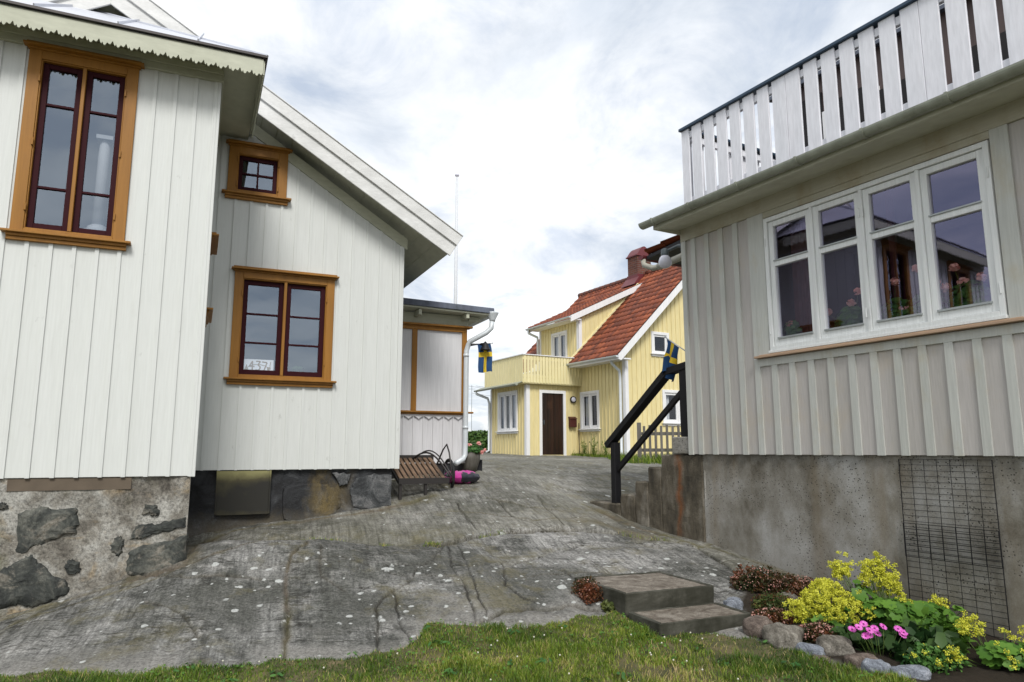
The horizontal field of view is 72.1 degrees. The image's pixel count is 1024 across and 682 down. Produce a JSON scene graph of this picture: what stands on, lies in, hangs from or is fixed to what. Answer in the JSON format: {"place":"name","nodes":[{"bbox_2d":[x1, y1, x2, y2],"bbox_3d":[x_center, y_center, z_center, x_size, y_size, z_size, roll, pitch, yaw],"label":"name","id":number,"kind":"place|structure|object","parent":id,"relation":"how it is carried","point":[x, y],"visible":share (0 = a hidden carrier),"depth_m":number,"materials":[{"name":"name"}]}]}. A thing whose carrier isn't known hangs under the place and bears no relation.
{"place":"outdoors","nodes":[
{"label":"outdoors","id":0,"kind":"place"},
{"bbox_2d":[0,610,920,681],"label":"lawn","id":1,"kind":"structure","parent":0,"point":[732,645],"depth_m":5.00,"materials":[{"name":"green plant"}]},
{"bbox_2d":[0,612,904,681],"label":"clover","id":2,"kind":"object","parent":1,"relation":"on","point":[600,632],"depth_m":5.01,"materials":[{"name":"green plant"}]},
{"bbox_2d":[761,622,803,649],"bbox_3d":[2.084,2.299,5.428,0.297,0.225,0.213,-5,-5,40],"label":"edging stone","id":3,"kind":"object","parent":1,"relation":"on","point":[779,635],"visible":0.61,"depth_m":5.37,"materials":[{"name":"grey stone"}]},
{"bbox_2d":[304,529,668,547],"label":"crack grass","id":4,"kind":"structure","parent":0,"point":[437,543],"depth_m":7.93,"materials":[{"name":"plant"}]},
{"bbox_2d":[0,453,1023,681],"bbox_3d":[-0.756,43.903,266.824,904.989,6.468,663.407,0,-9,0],"label":"rock ground","id":5,"kind":"structure","parent":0,"point":[260,592],"depth_m":6.59,"materials":[{"name":"grey stone"}]},
{"bbox_2d":[0,0,498,617],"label":"wooden house","id":6,"kind":"structure","parent":5,"relation":"on","point":[148,422],"depth_m":7.32,"materials":[{"name":"white paint"}]},
{"bbox_2d":[0,39,144,250],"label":"window","id":7,"kind":"structure","parent":6,"relation":"in","point":[72,96],"depth_m":6.97,"materials":[{"name":"paint"}]},
{"bbox_2d":[84,134,113,230],"bbox_3d":[-4.149,-1.530,7.108,0.300,1.100,0.300,4,-10,-24],"label":"white column ornament","id":8,"kind":"object","parent":6,"relation":"on","point":[105,142],"depth_m":7.08,"materials":[{"name":"paint"}]},
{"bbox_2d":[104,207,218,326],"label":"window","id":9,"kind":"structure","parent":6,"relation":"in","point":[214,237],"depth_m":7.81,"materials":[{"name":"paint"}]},
{"bbox_2d":[222,139,292,205],"bbox_3d":[-3.427,-2.115,9.439,1.100,0.945,0.705,4,-10,-24],"label":"window","id":10,"kind":"structure","parent":6,"relation":"in","point":[257,172],"depth_m":9.24,"materials":[{"name":"paint"}]},
{"bbox_2d":[244,359,273,370],"bbox_3d":[-3.229,0.319,8.964,0.365,0.170,0.025,4,-10,-24],"label":"window sign","id":11,"kind":"object","parent":6,"relation":"attached to","point":[253,364],"visible":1,"depth_m":8.97,"materials":[{"name":"white paper"}]},
{"bbox_2d":[223,265,339,387],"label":"window","id":12,"kind":"structure","parent":6,"relation":"in","point":[285,317],"depth_m":9.25,"materials":[{"name":"paint"}]},
{"bbox_2d":[290,366,303,371],"bbox_3d":[-2.818,0.397,9.222,0.182,0.144,0.127,4,-10,-24],"label":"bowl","id":13,"kind":"object","parent":6,"relation":"on","point":[297,369],"visible":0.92,"depth_m":9.20,"materials":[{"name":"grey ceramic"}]},
{"bbox_2d":[471,341,489,350],"bbox_3d":[-0.576,0.074,11.573,0.466,0.170,0.173,-3,-9,16],"label":"bell wall lamp","id":14,"kind":"object","parent":6,"relation":"attached to","point":[485,346],"visible":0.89,"depth_m":11.49,"materials":[{"name":"black metal"}]},
{"bbox_2d":[472,342,492,372],"bbox_3d":[-0.499,0.266,11.538,0.411,0.519,0.065,3,-9,-16],"label":"hanging flag","id":15,"kind":"object","parent":6,"relation":"attached to","point":[484,361],"visible":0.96,"depth_m":11.55,"materials":[{"name":"blue fabric"}]},
{"bbox_2d":[392,444,454,499],"bbox_3d":[-1.304,1.876,10.144,0.972,0.792,0.792,4,-10,-24],"label":"bench","id":16,"kind":"object","parent":5,"relation":"on","point":[412,460],"visible":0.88,"depth_m":10.04,"materials":[{"name":"brown wood"},{"name":"dark steel"},{"name":"black rubber"}]},
{"bbox_2d":[454,173,458,303],"bbox_3d":[-2.050,-1.037,25.466,0.170,10.623,0.170,0,-9,0],"label":"flagpole","id":17,"kind":"object","parent":5,"relation":"on","point":[456,251],"visible":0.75,"depth_m":25.78,"materials":[{"name":"white metal"}]},
{"bbox_2d":[445,470,479,483],"bbox_3d":[-0.760,2.025,10.473,0.500,0.204,0.340,5,-10,-29],"label":"potting soil bag","id":18,"kind":"object","parent":5,"relation":"on","point":[466,476],"visible":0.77,"depth_m":10.36,"materials":[{"name":"pink plastic"}]},
{"bbox_2d":[463,441,485,471],"bbox_3d":[-0.670,1.893,11.499,0.504,0.500,0.443,0,-9,0],"label":"barrel planter","id":19,"kind":"object","parent":5,"relation":"on","point":[475,451],"visible":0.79,"depth_m":11.35,"materials":[{"name":"grey stone"}]},
{"bbox_2d":[468,430,489,452],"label":"round bush","id":20,"kind":"object","parent":5,"relation":"on","point":[476,436],"visible":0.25,"depth_m":29.29,"materials":[{"name":"green plant"}]},
{"bbox_2d":[477,460,481,470],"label":"dark wooden block","id":21,"kind":"structure","parent":5,"relation":"on","point":[479,468],"depth_m":11.52,"materials":[{"name":"black paint"}]},
{"bbox_2d":[474,246,684,455],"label":"yellow house","id":22,"kind":"structure","parent":5,"relation":"on","point":[599,352],"depth_m":23.03,"materials":[{"name":"paint"}]},
{"bbox_2d":[496,390,517,433],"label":"window","id":23,"kind":"structure","parent":22,"relation":"in","point":[507,408],"depth_m":23.78,"materials":[{"name":"white paint"}]},
{"bbox_2d":[542,393,562,454],"bbox_3d":[1.323,2.784,22.999,0.819,2.146,0.110,5,-10,-29],"label":"door","id":24,"kind":"structure","parent":22,"relation":"in","point":[552,404],"depth_m":23.02,"materials":[{"name":"brown wood"}]},
{"bbox_2d":[551,330,567,356],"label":"window","id":25,"kind":"structure","parent":22,"relation":"in","point":[559,339],"depth_m":25.03,"materials":[{"name":"white paint"}]},
{"bbox_2d":[568,417,576,426],"bbox_3d":[2.015,2.676,23.296,0.280,0.350,0.135,5,-10,-29],"label":"mailbox","id":26,"kind":"object","parent":22,"relation":"attached to","point":[572,421],"visible":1,"depth_m":23.25,"materials":[{"name":"brown metal"}]},
{"bbox_2d":[570,396,575,402],"bbox_3d":[2.048,1.954,23.466,0.230,0.230,0.080,5,-10,-29],"label":"door wall lamp","id":27,"kind":"object","parent":22,"relation":"attached to","point":[572,399],"visible":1,"depth_m":23.44,"materials":[{"name":"glass"}]},
{"bbox_2d":[578,390,600,431],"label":"window","id":28,"kind":"structure","parent":22,"relation":"in","point":[589,400],"depth_m":23.28,"materials":[{"name":"white paint"}]},
{"bbox_2d":[650,331,668,356],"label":"window","id":29,"kind":"structure","parent":22,"relation":"in","point":[659,343],"depth_m":22.50,"materials":[{"name":"white paint"}]},
{"bbox_2d":[662,389,680,425],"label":"window","id":30,"kind":"structure","parent":22,"relation":"in","point":[673,417],"depth_m":22.37,"materials":[{"name":"white paint"}]},
{"bbox_2d":[580,441,587,453],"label":"wall weed","id":31,"kind":"object","parent":5,"relation":"on","point":[584,447],"depth_m":22.79,"materials":[{"name":"green plant"}]},
{"bbox_2d":[571,575,603,604],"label":"sedum clump","id":32,"kind":"object","parent":5,"relation":"on","point":[582,588],"visible":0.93,"depth_m":6.37,"materials":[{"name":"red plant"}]},
{"bbox_2d":[589,436,597,454],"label":"wall weed","id":33,"kind":"object","parent":5,"relation":"on","point":[593,449],"depth_m":22.24,"materials":[{"name":"green plant"}]},
{"bbox_2d":[571,451,621,457],"bbox_3d":[2.719,3.521,22.063,0.753,0.311,3.015,4,-10,-25],"label":"weedy strip","id":34,"kind":"object","parent":5,"relation":"on","point":[591,455],"visible":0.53,"depth_m":22.23,"materials":[{"name":"green plant"}]},
{"bbox_2d":[601,440,607,454],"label":"wall weed","id":35,"kind":"object","parent":5,"relation":"on","point":[605,451],"depth_m":21.74,"materials":[{"name":"green plant"}]},
{"bbox_2d":[600,599,616,613],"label":"green plant","id":36,"kind":"object","parent":5,"relation":"on","point":[607,606],"visible":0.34,"depth_m":6.16,"materials":[{"name":"green plant"}]},
{"bbox_2d":[574,571,713,618],"bbox_3d":[1.219,2.456,6.565,0.966,0.425,0.896,4,-10,-23],"label":"garden step","id":37,"kind":"object","parent":5,"relation":"on","point":[626,593],"visible":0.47,"depth_m":6.29,"materials":[{"name":"grey concrete"}]},
{"bbox_2d":[590,437,705,541],"bbox_3d":[2.176,2.408,9.475,1.166,2.190,2.308,5,-10,-29],"label":"concrete stair","id":38,"kind":"object","parent":5,"relation":"on","point":[668,497],"visible":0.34,"depth_m":8.73,"materials":[{"name":"grey concrete"}]},
{"bbox_2d":[604,362,687,502],"bbox_3d":[1.793,1.259,9.313,0.130,1.814,1.747,5,-10,-29],"label":"stair handrail","id":39,"kind":"object","parent":38,"relation":"on","point":[660,381],"visible":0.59,"depth_m":9.38,"materials":[{"name":"black paint"}]},
{"bbox_2d":[637,422,680,461],"bbox_3d":[4.165,2.562,16.768,2.320,1.250,0.100,-2,-9,12],"label":"picket fence","id":40,"kind":"object","parent":5,"relation":"on","point":[650,449],"visible":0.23,"depth_m":16.91,"materials":[{"name":"grey wood"}]},
{"bbox_2d":[628,602,750,636],"bbox_3d":[1.498,2.427,5.923,0.952,0.285,0.478,4,-10,-24],"label":"garden step","id":41,"kind":"object","parent":5,"relation":"on","point":[702,618],"visible":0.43,"depth_m":5.81,"materials":[{"name":"grey concrete"}]},
{"bbox_2d":[723,597,742,609],"bbox_3d":[1.970,2.350,6.258,0.171,0.136,0.127,-1,-6,-6],"label":"edging stone","id":42,"kind":"object","parent":5,"relation":"on","point":[735,602],"visible":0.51,"depth_m":6.22,"materials":[{"name":"grey stone"}]},
{"bbox_2d":[742,615,772,638],"bbox_3d":[1.985,2.314,5.670,0.225,0.195,0.202,-4,-8,-18],"label":"edging stone","id":43,"kind":"object","parent":5,"relation":"on","point":[752,626],"visible":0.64,"depth_m":5.61,"materials":[{"name":"stone"}]},
{"bbox_2d":[729,562,786,592],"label":"sedum clump","id":44,"kind":"object","parent":5,"relation":"on","point":[756,580],"visible":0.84,"depth_m":6.63,"materials":[{"name":"brown plant"}]},
{"bbox_2d":[750,591,793,610],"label":"sedum clump","id":45,"kind":"object","parent":5,"relation":"on","point":[768,600],"visible":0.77,"depth_m":6.17,"materials":[{"name":"green plant"}]},
{"bbox_2d":[751,606,801,624],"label":"sedum clump","id":46,"kind":"object","parent":5,"relation":"on","point":[775,615],"visible":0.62,"depth_m":5.87,"materials":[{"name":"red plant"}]},
{"bbox_2d":[781,592,797,604],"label":"edging stone","id":47,"kind":"object","parent":5,"relation":"on","point":[794,596],"visible":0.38,"depth_m":6.29,"materials":[{"name":"grey stone"}]},
{"bbox_2d":[769,571,819,600],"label":"sedum clump","id":48,"kind":"object","parent":5,"relation":"on","point":[795,586],"visible":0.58,"depth_m":6.48,"materials":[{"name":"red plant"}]},
{"bbox_2d":[795,642,825,654],"bbox_3d":[2.219,2.307,5.241,0.212,0.105,0.108,-8,-12,34],"label":"edging stone","id":49,"kind":"object","parent":5,"relation":"on","point":[813,648],"visible":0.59,"depth_m":5.20,"materials":[{"name":"grey stone"}]},
{"bbox_2d":[799,619,836,643],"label":"sedum clump","id":50,"kind":"object","parent":5,"relation":"on","point":[813,631],"visible":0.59,"depth_m":5.46,"materials":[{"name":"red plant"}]},
{"bbox_2d":[812,654,830,661],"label":"edging stone","id":51,"kind":"object","parent":5,"relation":"on","point":[825,656],"visible":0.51,"depth_m":5.12,"materials":[{"name":"grey stone"}]},
{"bbox_2d":[782,577,876,627],"bbox_3d":[2.610,2.183,5.834,0.725,0.427,0.509,-3,-9,18],"label":"yellow flowered plant","id":52,"kind":"object","parent":5,"relation":"on","point":[835,613],"visible":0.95,"depth_m":5.75,"materials":[{"name":"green plant"}]},
{"bbox_2d":[638,0,1023,642],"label":"terrace house","id":53,"kind":"structure","parent":5,"relation":"on","point":[898,153],"depth_m":6.76,"materials":[{"name":"beige paint"}]},
{"bbox_2d":[659,242,680,268],"bbox_3d":[2.076,-1.102,9.102,0.170,0.270,0.460,5,-10,-29],"label":"globe wall lamp","id":54,"kind":"object","parent":53,"relation":"attached to","point":[665,261],"visible":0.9,"depth_m":9.16,"materials":[{"name":"white glass"}]},
{"bbox_2d":[662,336,684,381],"bbox_3d":[2.072,0.207,8.901,0.140,0.602,0.479,5,-10,-29],"label":"drooping flag","id":55,"kind":"object","parent":53,"relation":"attached to","point":[670,358],"visible":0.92,"depth_m":8.99,"materials":[{"name":"blue fabric"}]},
{"bbox_2d":[782,320,801,335],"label":"potted geranium","id":56,"kind":"object","parent":53,"relation":"on","point":[792,327],"visible":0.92,"depth_m":7.54,"materials":[{"name":"plant"}]},
{"bbox_2d":[802,92,823,146],"bbox_3d":[3.974,-2.421,9.600,0.019,1.750,0.700,5,-10,-29],"label":"upper window","id":57,"kind":"structure","parent":53,"relation":"in","point":[820,94],"depth_m":9.59,"materials":[{"name":"black glass"}]},
{"bbox_2d":[822,111,825,138],"bbox_3d":[4.156,-2.329,9.248,0.030,1.460,0.060,5,-10,-29],"label":"upper window frame","id":58,"kind":"structure","parent":53,"relation":"in","point":[823,116],"depth_m":9.34,"materials":[{"name":"white paint"}]},
{"bbox_2d":[828,288,862,326],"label":"potted geranium","id":59,"kind":"object","parent":53,"relation":"on","point":[851,314],"visible":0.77,"depth_m":6.94,"materials":[{"name":"plant"}]},
{"bbox_2d":[839,87,864,130],"bbox_3d":[4.342,-2.423,8.939,0.019,1.550,0.680,5,-10,-29],"label":"upper window","id":60,"kind":"structure","parent":53,"relation":"in","point":[860,95],"depth_m":8.93,"materials":[{"name":"black glass"}]},
{"bbox_2d":[763,140,1008,353],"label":"window","id":61,"kind":"structure","parent":53,"relation":"in","point":[935,214],"depth_m":7.08,"materials":[{"name":"paint"}]},
{"bbox_2d":[879,78,907,113],"bbox_3d":[4.690,-2.445,8.316,0.019,1.400,0.620,5,-10,-29],"label":"upper window","id":62,"kind":"structure","parent":53,"relation":"in","point":[903,82],"depth_m":8.44,"materials":[{"name":"black glass"}]},
{"bbox_2d":[881,277,912,318],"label":"potted geranium","id":63,"kind":"object","parent":53,"relation":"on","point":[892,309],"visible":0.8,"depth_m":6.53,"materials":[{"name":"plant"}]},
{"bbox_2d":[910,265,947,313],"bbox_3d":[3.751,-0.411,6.361,0.203,0.598,0.319,5,-10,-29],"label":"potted geranium","id":64,"kind":"object","parent":53,"relation":"on","point":[916,307],"visible":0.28,"depth_m":6.37,"materials":[{"name":"ceramic"}]},
{"bbox_2d":[898,459,1010,641],"bbox_3d":[3.623,1.715,5.812,0.027,1.457,0.785,5,-10,-29],"label":"wire trellis","id":65,"kind":"object","parent":53,"relation":"attached to","point":[956,533],"visible":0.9,"depth_m":5.78,"materials":[{"name":"black paint"}]},
{"bbox_2d":[940,263,990,307],"bbox_3d":[3.899,-0.426,6.045,0.203,0.530,0.396,5,-10,-29],"label":"potted geranium","id":66,"kind":"object","parent":53,"relation":"on","point":[968,293],"visible":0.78,"depth_m":5.99,"materials":[{"name":"plant"}]},
{"bbox_2d":[971,31,1008,72],"bbox_3d":[5.201,-2.585,7.421,0.019,1.400,0.700,5,-10,-29],"label":"upper window","id":67,"kind":"structure","parent":53,"relation":"in","point":[1003,39],"depth_m":7.49,"materials":[{"name":"black glass"}]},
{"bbox_2d":[816,634,855,655],"bbox_3d":[2.421,2.289,5.255,0.267,0.179,0.195,5,-12,12],"label":"edging stone","id":68,"kind":"object","parent":5,"relation":"on","point":[834,645],"visible":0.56,"depth_m":5.19,"materials":[{"name":"grey stone"}]},
{"bbox_2d":[844,653,877,666],"bbox_3d":[2.492,2.288,5.015,0.240,0.122,0.144,-6,-15,14],"label":"edging stone","id":69,"kind":"object","parent":5,"relation":"on","point":[856,659],"visible":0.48,"depth_m":4.98,"materials":[{"name":"brown stone"}]},
{"bbox_2d":[829,622,894,652],"bbox_3d":[2.714,2.269,5.367,0.531,0.240,0.370,0,-9,0],"label":"green plant","id":70,"kind":"object","parent":5,"relation":"on","point":[844,631],"visible":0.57,"depth_m":5.30,"materials":[{"name":"green plant"}]},
{"bbox_2d":[861,658,890,673],"bbox_3d":[2.496,2.252,4.828,0.184,0.139,0.133,5,-9,-11],"label":"edging stone","id":71,"kind":"object","parent":5,"relation":"on","point":[870,665],"visible":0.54,"depth_m":4.79,"materials":[{"name":"grey stone"}]},
{"bbox_2d":[848,621,907,656],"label":"pink daisies","id":72,"kind":"object","parent":5,"relation":"on","point":[875,631],"visible":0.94,"depth_m":5.13,"materials":[{"name":"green plant"}]},
{"bbox_2d":[827,550,955,629],"bbox_3d":[3.160,2.056,5.829,0.935,0.607,0.485,0,-9,0],"label":"yellow flowered plant","id":73,"kind":"object","parent":5,"relation":"on","point":[895,611],"visible":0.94,"depth_m":5.83,"materials":[{"name":"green plant"}]},
{"bbox_2d":[890,665,931,679],"bbox_3d":[2.692,2.256,4.755,0.255,0.125,0.134,-5,-6,22],"label":"edging stone","id":74,"kind":"object","parent":5,"relation":"on","point":[920,672],"visible":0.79,"depth_m":4.72,"materials":[{"name":"grey stone"}]},
{"bbox_2d":[880,619,967,662],"bbox_3d":[3.003,2.215,5.138,0.625,0.339,0.561,0,-9,0],"label":"green plant","id":75,"kind":"object","parent":5,"relation":"on","point":[935,636],"visible":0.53,"depth_m":5.08,"materials":[{"name":"green plant"}]},
{"bbox_2d":[900,641,971,674],"bbox_3d":[2.939,2.224,4.912,0.467,0.237,0.294,0,-9,0],"label":"green plant","id":76,"kind":"object","parent":5,"relation":"on","point":[927,661],"visible":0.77,"depth_m":4.87,"materials":[{"name":"green plant"}]},
{"bbox_2d":[910,602,978,652],"bbox_3d":[3.275,2.205,5.334,0.482,0.399,0.360,0,-9,0],"label":"green plant","id":77,"kind":"object","parent":5,"relation":"on","point":[949,620],"visible":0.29,"depth_m":5.34,"materials":[{"name":"green plant"}]},
{"bbox_2d":[911,610,1023,670],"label":"yellow flowered plant","id":78,"kind":"object","parent":5,"relation":"on","point":[995,654],"visible":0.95,"depth_m":4.87,"materials":[{"name":"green plant"}]},
{"bbox_2d":[152,0,943,430],"label":"sky","id":79,"kind":"structure","parent":0,"point":[559,122],"materials":[{"name":"white"}]},
{"bbox_2d":[607,451,669,463],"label":"grass","id":80,"kind":"structure","parent":0,"point":[646,460],"depth_m":16.55,"materials":[{"name":"green plant"}]}
]}

